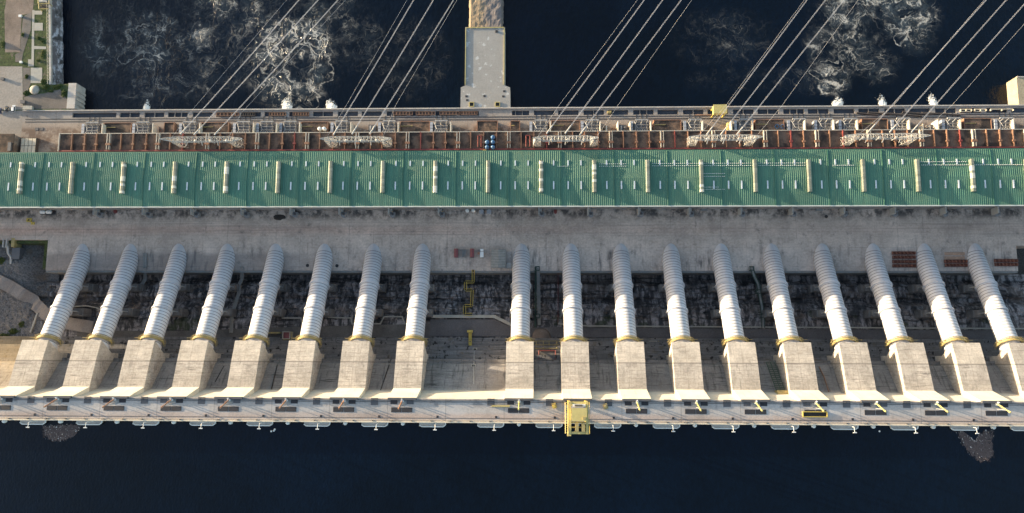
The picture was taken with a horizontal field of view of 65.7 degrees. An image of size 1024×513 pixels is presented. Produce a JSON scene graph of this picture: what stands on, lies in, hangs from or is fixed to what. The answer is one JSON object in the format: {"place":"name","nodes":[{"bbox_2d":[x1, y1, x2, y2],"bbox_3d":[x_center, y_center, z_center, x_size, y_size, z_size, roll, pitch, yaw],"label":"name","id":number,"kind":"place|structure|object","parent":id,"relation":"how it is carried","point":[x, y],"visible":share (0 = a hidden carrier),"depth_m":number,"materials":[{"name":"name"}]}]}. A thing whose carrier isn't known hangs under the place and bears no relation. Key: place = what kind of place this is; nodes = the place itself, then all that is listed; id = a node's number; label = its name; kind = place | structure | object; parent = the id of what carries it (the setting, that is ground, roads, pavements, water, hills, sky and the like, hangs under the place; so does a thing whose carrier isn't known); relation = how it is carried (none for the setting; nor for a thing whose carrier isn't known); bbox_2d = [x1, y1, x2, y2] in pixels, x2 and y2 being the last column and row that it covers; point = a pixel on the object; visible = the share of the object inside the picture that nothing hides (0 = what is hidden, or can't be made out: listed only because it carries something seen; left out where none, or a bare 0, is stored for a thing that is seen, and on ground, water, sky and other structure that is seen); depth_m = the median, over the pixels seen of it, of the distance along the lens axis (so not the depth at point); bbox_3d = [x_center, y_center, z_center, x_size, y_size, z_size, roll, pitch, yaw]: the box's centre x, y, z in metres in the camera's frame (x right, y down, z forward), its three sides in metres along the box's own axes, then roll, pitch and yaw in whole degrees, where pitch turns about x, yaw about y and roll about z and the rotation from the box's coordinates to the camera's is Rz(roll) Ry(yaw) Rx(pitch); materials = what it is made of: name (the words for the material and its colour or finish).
{"place":"outdoors","nodes":[
{"label":"outdoors","id":0,"kind":"place"},
{"bbox_2d":[0,134,20,151],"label":"service building","id":1,"kind":"structure","parent":0,"point":[9,142],"depth_m":547.04,"materials":[{"name":"concrete"}]},
{"bbox_2d":[0,66,22,109],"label":"parking lot","id":2,"kind":"structure","parent":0,"point":[11,89],"depth_m":560.07,"materials":[{"name":"concrete"}]},
{"bbox_2d":[0,111,22,142],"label":"pavement","id":3,"kind":"structure","parent":0,"point":[10,122],"depth_m":556.49,"materials":[{"name":"concrete"}]},
{"bbox_2d":[4,0,33,51],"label":"dirt yard","id":4,"kind":"structure","parent":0,"point":[14,9],"depth_m":567.00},
{"bbox_2d":[0,241,44,244],"bbox_3d":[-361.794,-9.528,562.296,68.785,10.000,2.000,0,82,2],"label":"grass strip","id":5,"kind":"object","parent":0,"point":[31,242],"depth_m":557.00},
{"bbox_2d":[15,12,31,61],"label":"gravel path","id":6,"kind":"structure","parent":0,"point":[26,26],"depth_m":565.25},
{"bbox_2d":[23,68,30,96],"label":"bare yard","id":7,"kind":"structure","parent":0,"point":[26,83],"depth_m":560.44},
{"bbox_2d":[0,245,58,335],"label":"bank terrain","id":8,"kind":"structure","parent":0,"point":[23,270],"depth_m":556.09,"materials":[{"name":"soil"}]},
{"bbox_2d":[31,10,33,65],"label":"footpath","id":9,"kind":"structure","parent":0,"point":[32,58],"depth_m":564.29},
{"bbox_2d":[0,0,70,110],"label":"lawn","id":10,"kind":"structure","parent":0,"point":[7,58],"depth_m":563.47,"materials":[{"name":"green plant"}]},
{"bbox_2d":[47,0,63,84],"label":"bank wall","id":11,"kind":"structure","parent":10,"relation":"on","point":[55,34],"depth_m":568.27,"materials":[{"name":"concrete"}]},
{"bbox_2d":[31,68,41,82],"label":"footpath","id":12,"kind":"structure","parent":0,"point":[36,75],"depth_m":560.69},
{"bbox_2d":[24,90,66,108],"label":"gravel yard","id":13,"kind":"structure","parent":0,"point":[55,99],"depth_m":557.89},
{"bbox_2d":[0,275,93,332],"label":"dirt road","id":14,"kind":"structure","parent":0,"point":[19,292],"depth_m":551.18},
{"bbox_2d":[77,324,429,336],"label":"service path","id":15,"kind":"structure","parent":0,"point":[397,330],"depth_m":542.21,"materials":[{"name":"concrete"}]},
{"bbox_2d":[491,249,505,267],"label":"storage shed","id":16,"kind":"structure","parent":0,"point":[498,258],"depth_m":539.23,"materials":[{"name":"metal"}]},
{"bbox_2d":[0,420,1023,512],"bbox_3d":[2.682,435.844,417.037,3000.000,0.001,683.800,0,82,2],"label":"reservoir water","id":17,"kind":"structure","parent":0,"point":[217,467],"depth_m":460.58,"materials":[{"name":"liquid"}]},
{"bbox_2d":[43,424,80,441],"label":"floating debris","id":18,"kind":"object","parent":17,"relation":"on","point":[60,432],"visible":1,"depth_m":470.97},
{"bbox_2d":[957,430,993,462],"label":"floating debris","id":19,"kind":"object","parent":17,"relation":"on","point":[980,447],"visible":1,"depth_m":454.60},
{"bbox_2d":[0,209,1023,270],"bbox_3d":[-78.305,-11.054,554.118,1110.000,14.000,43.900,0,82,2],"label":"concrete deck","id":20,"kind":"structure","parent":0,"point":[696,239],"depth_m":544.85,"materials":[{"name":"concrete"}]},
{"bbox_2d":[2,238,25,263],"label":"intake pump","id":21,"kind":"object","parent":20,"relation":"attached to","point":[18,251],"visible":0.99,"depth_m":555.82,"materials":[{"name":"metal"}]},
{"bbox_2d":[0,148,1023,209],"bbox_3d":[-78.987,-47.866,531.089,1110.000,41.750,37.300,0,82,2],"label":"powerhouse","id":22,"kind":"structure","parent":20,"relation":"on","point":[979,178],"depth_m":510.79,"materials":[{"name":"metal"}]},
{"bbox_2d":[20,104,1023,151],"bbox_3d":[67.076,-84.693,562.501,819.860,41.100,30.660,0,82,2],"label":"downstream deck","id":23,"kind":"structure","parent":0,"point":[53,123],"depth_m":546.71,"materials":[{"name":"concrete"}]},
{"bbox_2d":[20,138,38,151],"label":"panel stack","id":24,"kind":"object","parent":23,"relation":"on","point":[29,144],"visible":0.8,"depth_m":551.13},
{"bbox_2d":[81,122,101,132],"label":"power transformer","id":25,"kind":"object","parent":23,"relation":"on","point":[91,127],"visible":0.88,"depth_m":549.22,"materials":[{"name":"metal"}]},
{"bbox_2d":[104,122,132,132],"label":"transformer bay","id":26,"kind":"object","parent":23,"relation":"on","point":[119,127],"visible":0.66,"depth_m":549.40,"materials":[{"name":"concrete"}]},
{"bbox_2d":[132,121,151,132],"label":"power transformer","id":27,"kind":"object","parent":23,"relation":"on","point":[141,128],"visible":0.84,"depth_m":548.16,"materials":[{"name":"metal"}]},
{"bbox_2d":[163,122,176,132],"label":"transformer bay","id":28,"kind":"object","parent":23,"relation":"on","point":[170,127],"visible":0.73,"depth_m":548.38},
{"bbox_2d":[179,121,198,132],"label":"power transformer","id":29,"kind":"object","parent":23,"relation":"on","point":[193,127],"visible":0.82,"depth_m":547.33,"materials":[{"name":"metal"}]},
{"bbox_2d":[201,122,230,132],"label":"transformer bay","id":30,"kind":"object","parent":23,"relation":"on","point":[211,127],"visible":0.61,"depth_m":547.45,"materials":[{"name":"concrete"}]},
{"bbox_2d":[233,121,252,131],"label":"power transformer","id":31,"kind":"object","parent":23,"relation":"on","point":[243,126],"visible":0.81,"depth_m":546.20,"materials":[{"name":"metal"}]},
{"bbox_2d":[256,121,275,131],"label":"power transformer","id":32,"kind":"object","parent":23,"relation":"on","point":[266,126],"visible":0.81,"depth_m":545.71,"materials":[{"name":"metal"}]},
{"bbox_2d":[279,121,298,131],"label":"power transformer","id":33,"kind":"object","parent":23,"relation":"on","point":[289,126],"visible":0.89,"depth_m":545.16,"materials":[{"name":"metal"}]},
{"bbox_2d":[301,121,329,131],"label":"transformer bay","id":34,"kind":"object","parent":23,"relation":"on","point":[310,126],"visible":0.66,"depth_m":545.46,"materials":[{"name":"concrete"}]},
{"bbox_2d":[330,120,349,131],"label":"power transformer","id":35,"kind":"object","parent":23,"relation":"on","point":[344,127],"visible":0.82,"depth_m":544.05,"materials":[{"name":"metal"}]},
{"bbox_2d":[378,120,397,131],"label":"power transformer","id":36,"kind":"object","parent":23,"relation":"on","point":[390,127],"visible":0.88,"depth_m":543.25,"materials":[{"name":"metal"}]},
{"bbox_2d":[400,121,429,131],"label":"transformer bay","id":37,"kind":"object","parent":23,"relation":"on","point":[414,126],"visible":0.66,"depth_m":543.30,"materials":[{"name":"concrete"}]},
{"bbox_2d":[430,120,449,131],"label":"power transformer","id":38,"kind":"object","parent":23,"relation":"on","point":[439,125],"visible":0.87,"depth_m":542.17,"materials":[{"name":"metal"}]},
{"bbox_2d":[477,121,497,130],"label":"transformer bay","id":39,"kind":"object","parent":23,"relation":"on","point":[487,125],"visible":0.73,"depth_m":541.87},
{"bbox_2d":[529,119,548,130],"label":"power transformer","id":40,"kind":"object","parent":23,"relation":"on","point":[536,126],"visible":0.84,"depth_m":540.11,"materials":[{"name":"metal"}]},
{"bbox_2d":[57,129,1023,151],"bbox_3d":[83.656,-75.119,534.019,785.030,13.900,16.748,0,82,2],"label":"transformer gallery","id":41,"kind":"object","parent":23,"relation":"on","point":[516,140],"visible":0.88,"depth_m":531.14,"materials":[{"name":"red paint"}]},
{"bbox_2d":[160,136,243,147],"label":"line portal","id":42,"kind":"object","parent":41,"relation":"on","point":[177,142],"visible":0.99,"depth_m":519.31,"materials":[{"name":"metal"}]},
{"bbox_2d":[180,3,295,133],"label":"power line","id":43,"kind":"object","parent":42,"relation":"hanging from","point":[233,74],"visible":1,"depth_m":523.67,"materials":[{"name":"metal"}]},
{"bbox_2d":[193,2,315,134],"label":"power line","id":44,"kind":"object","parent":42,"relation":"hanging from","point":[251,72],"visible":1,"depth_m":523.43,"materials":[{"name":"metal"}]},
{"bbox_2d":[214,4,333,134],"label":"power line","id":45,"kind":"object","parent":42,"relation":"hanging from","point":[271,73],"visible":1,"depth_m":522.98,"materials":[{"name":"metal"}]},
{"bbox_2d":[320,136,392,147],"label":"line portal","id":46,"kind":"object","parent":41,"relation":"on","point":[371,138],"visible":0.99,"depth_m":515.87,"materials":[{"name":"metal"}]},
{"bbox_2d":[533,135,597,146],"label":"line portal","id":47,"kind":"object","parent":41,"relation":"on","point":[565,141],"visible":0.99,"depth_m":511.96,"materials":[{"name":"metal"}]},
{"bbox_2d":[565,2,660,133],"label":"power line","id":48,"kind":"object","parent":47,"relation":"hanging from","point":[609,73],"visible":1,"depth_m":516.10,"materials":[{"name":"metal"}]},
{"bbox_2d":[686,134,762,146],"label":"line portal","id":49,"kind":"object","parent":41,"relation":"on","point":[695,139],"visible":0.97,"depth_m":509.01,"materials":[{"name":"metal"}]},
{"bbox_2d":[840,133,930,145],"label":"line portal","id":50,"kind":"object","parent":41,"relation":"on","point":[896,137],"visible":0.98,"depth_m":506.12,"materials":[{"name":"metal"}]},
{"bbox_2d":[868,1,984,131],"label":"power line","id":51,"kind":"object","parent":50,"relation":"hanging from","point":[869,130],"visible":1,"depth_m":510.04,"materials":[{"name":"metal"}]},
{"bbox_2d":[889,0,1005,132],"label":"power line","id":52,"kind":"object","parent":50,"relation":"hanging from","point":[943,71],"visible":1,"depth_m":509.88,"materials":[{"name":"metal"}]},
{"bbox_2d":[911,4,1023,132],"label":"power line","id":53,"kind":"object","parent":50,"relation":"hanging from","point":[962,73],"visible":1,"depth_m":509.29,"materials":[{"name":"metal"}]},
{"bbox_2d":[551,120,579,130],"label":"transformer bay","id":54,"kind":"object","parent":23,"relation":"on","point":[561,125],"visible":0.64,"depth_m":540.26,"materials":[{"name":"concrete"}]},
{"bbox_2d":[580,119,598,130],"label":"power transformer","id":55,"kind":"object","parent":23,"relation":"on","point":[593,125],"visible":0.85,"depth_m":539.10,"materials":[{"name":"metal"}]},
{"bbox_2d":[631,119,648,130],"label":"power transformer","id":56,"kind":"object","parent":23,"relation":"on","point":[639,124],"visible":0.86,"depth_m":538.05,"materials":[{"name":"metal"}]},
{"bbox_2d":[653,120,681,129],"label":"transformer bay","id":57,"kind":"object","parent":23,"relation":"on","point":[666,124],"visible":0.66,"depth_m":538.28,"materials":[{"name":"concrete"}]},
{"bbox_2d":[682,119,701,129],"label":"power transformer","id":58,"kind":"object","parent":23,"relation":"on","point":[692,124],"visible":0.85,"depth_m":537.01,"materials":[{"name":"metal"}]},
{"bbox_2d":[695,104,726,117],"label":"tailrace crane","id":59,"kind":"object","parent":23,"relation":"on","point":[716,109],"visible":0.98,"depth_m":531.99,"materials":[{"name":"yellow paint"}]},
{"bbox_2d":[732,118,752,129],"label":"power transformer","id":60,"kind":"object","parent":23,"relation":"on","point":[737,125],"visible":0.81,"depth_m":535.99,"materials":[{"name":"metal"}]},
{"bbox_2d":[753,119,784,129],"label":"transformer bay","id":61,"kind":"object","parent":23,"relation":"on","point":[759,124],"visible":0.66,"depth_m":536.21,"materials":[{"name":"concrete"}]},
{"bbox_2d":[785,118,805,129],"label":"power transformer","id":62,"kind":"object","parent":23,"relation":"on","point":[794,124],"visible":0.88,"depth_m":535.08,"materials":[{"name":"metal"}]},
{"bbox_2d":[811,118,832,129],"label":"power transformer","id":63,"kind":"object","parent":23,"relation":"on","point":[822,124],"visible":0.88,"depth_m":534.53,"materials":[{"name":"metal"}]},
{"bbox_2d":[835,118,857,129],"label":"power transformer","id":64,"kind":"object","parent":23,"relation":"on","point":[847,124],"visible":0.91,"depth_m":534.00,"materials":[{"name":"metal"}]},
{"bbox_2d":[859,119,887,129],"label":"transformer bay","id":65,"kind":"object","parent":23,"relation":"on","point":[866,123],"visible":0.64,"depth_m":534.22,"materials":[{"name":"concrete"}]},
{"bbox_2d":[888,118,910,128],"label":"power transformer","id":66,"kind":"object","parent":23,"relation":"on","point":[902,123],"visible":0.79,"depth_m":532.99,"materials":[{"name":"metal"}]},
{"bbox_2d":[939,117,961,128],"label":"power transformer","id":67,"kind":"object","parent":23,"relation":"on","point":[947,124],"visible":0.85,"depth_m":531.92,"materials":[{"name":"metal"}]},
{"bbox_2d":[961,118,991,128],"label":"transformer bay","id":68,"kind":"object","parent":23,"relation":"on","point":[976,123],"visible":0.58,"depth_m":532.12,"materials":[{"name":"concrete"}]},
{"bbox_2d":[992,117,1014,128],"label":"power transformer","id":69,"kind":"object","parent":23,"relation":"on","point":[1001,123],"visible":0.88,"depth_m":530.99,"materials":[{"name":"metal"}]},
{"bbox_2d":[39,274,1023,337],"bbox_3d":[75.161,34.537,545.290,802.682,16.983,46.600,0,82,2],"label":"rock terrain","id":70,"kind":"object","parent":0,"point":[492,295],"visible":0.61,"depth_m":546.46,"materials":[{"name":"stone"}]},
{"bbox_2d":[30,244,97,349],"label":"penstock","id":71,"kind":"object","parent":70,"relation":"on","point":[62,309],"visible":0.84,"depth_m":532.46,"materials":[{"name":"white paint"}]},
{"bbox_2d":[82,244,146,348],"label":"penstock","id":72,"kind":"object","parent":70,"relation":"on","point":[112,309],"visible":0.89,"depth_m":531.25,"materials":[{"name":"metal"}]},
{"bbox_2d":[140,253,151,290],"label":"concrete stair","id":73,"kind":"object","parent":70,"relation":"on","point":[143,281],"visible":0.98,"depth_m":550.28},
{"bbox_2d":[138,244,194,348],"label":"penstock","id":74,"kind":"object","parent":70,"relation":"on","point":[163,310],"visible":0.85,"depth_m":530.21,"materials":[{"name":"metal"}]},
{"bbox_2d":[191,244,241,347],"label":"penstock","id":75,"kind":"object","parent":70,"relation":"on","point":[214,310],"visible":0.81,"depth_m":528.98,"materials":[{"name":"metal"}]},
{"bbox_2d":[229,266,245,332],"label":"concrete stair","id":76,"kind":"object","parent":70,"relation":"on","point":[236,301],"visible":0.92,"depth_m":547.92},
{"bbox_2d":[243,244,289,347],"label":"penstock","id":77,"kind":"object","parent":70,"relation":"on","point":[264,310],"visible":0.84,"depth_m":527.74,"materials":[{"name":"metal"}]},
{"bbox_2d":[295,244,337,345],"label":"penstock","id":78,"kind":"object","parent":70,"relation":"on","point":[315,310],"visible":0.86,"depth_m":526.40,"materials":[{"name":"metal"}]},
{"bbox_2d":[345,244,386,347],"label":"penstock","id":79,"kind":"object","parent":70,"relation":"on","point":[366,310],"visible":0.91,"depth_m":525.06,"materials":[{"name":"metal"}]},
{"bbox_2d":[398,244,434,346],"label":"penstock","id":80,"kind":"object","parent":70,"relation":"on","point":[418,311],"visible":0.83,"depth_m":523.76,"materials":[{"name":"metal"}]},
{"bbox_2d":[463,270,474,315],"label":"zigzag stair","id":81,"kind":"object","parent":70,"relation":"on","point":[471,298],"visible":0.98,"depth_m":543.93,"materials":[{"name":"metal"}]},
{"bbox_2d":[431,315,510,325],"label":"retaining wall","id":82,"kind":"structure","parent":70,"relation":"on","point":[475,316],"depth_m":538.51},
{"bbox_2d":[0,336,1023,430],"bbox_3d":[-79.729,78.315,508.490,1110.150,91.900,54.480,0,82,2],"label":"dam","id":83,"kind":"structure","parent":70,"relation":"on","point":[904,385],"depth_m":482.11,"materials":[{"name":"concrete"}]},
{"bbox_2d":[565,400,589,435],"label":"gantry crane","id":84,"kind":"object","parent":83,"relation":"on","point":[577,414],"visible":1,"depth_m":438.50,"materials":[{"name":"yellow paint"}]},
{"bbox_2d":[766,362,787,393],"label":"lattice stair","id":85,"kind":"object","parent":83,"relation":"on","point":[780,391],"visible":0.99,"depth_m":485.04,"materials":[{"name":"yellow metal"}]},
{"bbox_2d":[802,411,827,416],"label":"open gate pit","id":86,"kind":"object","parent":83,"relation":"on","point":[814,414],"visible":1,"depth_m":454.06,"materials":[{"name":"yellow paint"}]},
{"bbox_2d":[505,244,534,341],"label":"penstock","id":87,"kind":"object","parent":70,"relation":"on","point":[520,310],"visible":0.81,"depth_m":521.70,"materials":[{"name":"metal"}]},
{"bbox_2d":[534,267,536,327],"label":"green gantry stair","id":88,"kind":"object","parent":70,"relation":"on","point":[535,296],"visible":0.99,"depth_m":541.00,"materials":[{"name":"metal"}]},
{"bbox_2d":[537,269,540,324],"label":"concrete stair","id":89,"kind":"object","parent":70,"relation":"on","point":[538,297],"visible":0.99,"depth_m":541.29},
{"bbox_2d":[559,244,588,345],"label":"penstock","id":90,"kind":"object","parent":70,"relation":"on","point":[571,290],"visible":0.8,"depth_m":520.65,"materials":[{"name":"metal"}]},
{"bbox_2d":[608,244,642,346],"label":"penstock","id":91,"kind":"object","parent":70,"relation":"on","point":[623,312],"visible":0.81,"depth_m":519.74,"materials":[{"name":"metal"}]},
{"bbox_2d":[658,244,697,348],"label":"penstock","id":92,"kind":"object","parent":70,"relation":"on","point":[676,311],"visible":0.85,"depth_m":519.24,"materials":[{"name":"metal"}]},
{"bbox_2d":[708,243,751,348],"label":"penstock","id":93,"kind":"object","parent":70,"relation":"on","point":[728,312],"visible":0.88,"depth_m":518.38,"materials":[{"name":"metal"}]},
{"bbox_2d":[748,267,764,327],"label":"bent walkway","id":94,"kind":"structure","parent":70,"relation":"on","point":[756,280],"depth_m":535.84,"materials":[{"name":"concrete"}]},
{"bbox_2d":[760,243,803,348],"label":"penstock","id":95,"kind":"object","parent":70,"relation":"on","point":[775,287],"visible":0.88,"depth_m":517.29,"materials":[{"name":"metal"}]},
{"bbox_2d":[558,323,1023,328],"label":"retaining wall","id":96,"kind":"structure","parent":70,"relation":"on","point":[775,327],"depth_m":532.23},
{"bbox_2d":[807,243,857,350],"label":"penstock","id":97,"kind":"object","parent":70,"relation":"on","point":[834,312],"visible":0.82,"depth_m":516.99,"materials":[{"name":"metal"}]},
{"bbox_2d":[857,243,917,350],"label":"penstock","id":98,"kind":"object","parent":70,"relation":"on","point":[880,288],"visible":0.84,"depth_m":515.96,"materials":[{"name":"metal"}]},
{"bbox_2d":[907,243,972,351],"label":"penstock","id":99,"kind":"object","parent":70,"relation":"on","point":[942,310],"visible":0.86,"depth_m":515.14,"materials":[{"name":"metal"}]},
{"bbox_2d":[958,243,1023,351],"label":"penstock","id":100,"kind":"object","parent":70,"relation":"on","point":[994,312],"visible":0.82,"depth_m":514.37,"materials":[{"name":"metal"}]},
{"bbox_2d":[46,271,1017,274],"bbox_3d":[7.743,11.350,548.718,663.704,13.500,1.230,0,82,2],"label":"kerb","id":101,"kind":"structure","parent":0,"point":[541,272],"depth_m":545.30,"materials":[{"name":"concrete"}]},
{"bbox_2d":[62,0,1023,109],"bbox_3d":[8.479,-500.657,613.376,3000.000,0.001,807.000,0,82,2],"label":"tailrace water","id":102,"kind":"structure","parent":0,"point":[153,54],"depth_m":563.58,"materials":[{"name":"liquid"}]},
{"bbox_2d":[67,83,85,109],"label":"building","id":103,"kind":"structure","parent":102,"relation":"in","point":[76,96],"depth_m":558.46,"materials":[{"name":"concrete"}]},
{"bbox_2d":[460,27,510,107],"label":"tailrace pier","id":104,"kind":"structure","parent":102,"relation":"in","point":[485,67],"depth_m":551.43,"materials":[{"name":"concrete"}]},
{"bbox_2d":[469,0,503,26],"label":"training wall","id":105,"kind":"structure","parent":102,"relation":"in","point":[485,13],"depth_m":559.00,"materials":[{"name":"concrete"}]},
{"bbox_2d":[1006,76,1023,104],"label":"side pier","id":106,"kind":"structure","parent":102,"relation":"in","point":[1015,90],"depth_m":539.08,"materials":[{"name":"beige concrete"}]},
{"bbox_2d":[430,319,1023,338],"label":"service road","id":107,"kind":"structure","parent":0,"point":[461,327],"depth_m":534.83,"materials":[{"name":"concrete"}]},
{"bbox_2d":[531,327,551,337],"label":"dirt mound","id":108,"kind":"object","parent":107,"relation":"on","point":[539,332],"visible":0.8,"depth_m":535.62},
{"bbox_2d":[1015,249,1023,273],"bbox_3d":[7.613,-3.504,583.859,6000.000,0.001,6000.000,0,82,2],"label":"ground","id":109,"kind":"structure","parent":0,"point":[1020,255],"depth_m":572.29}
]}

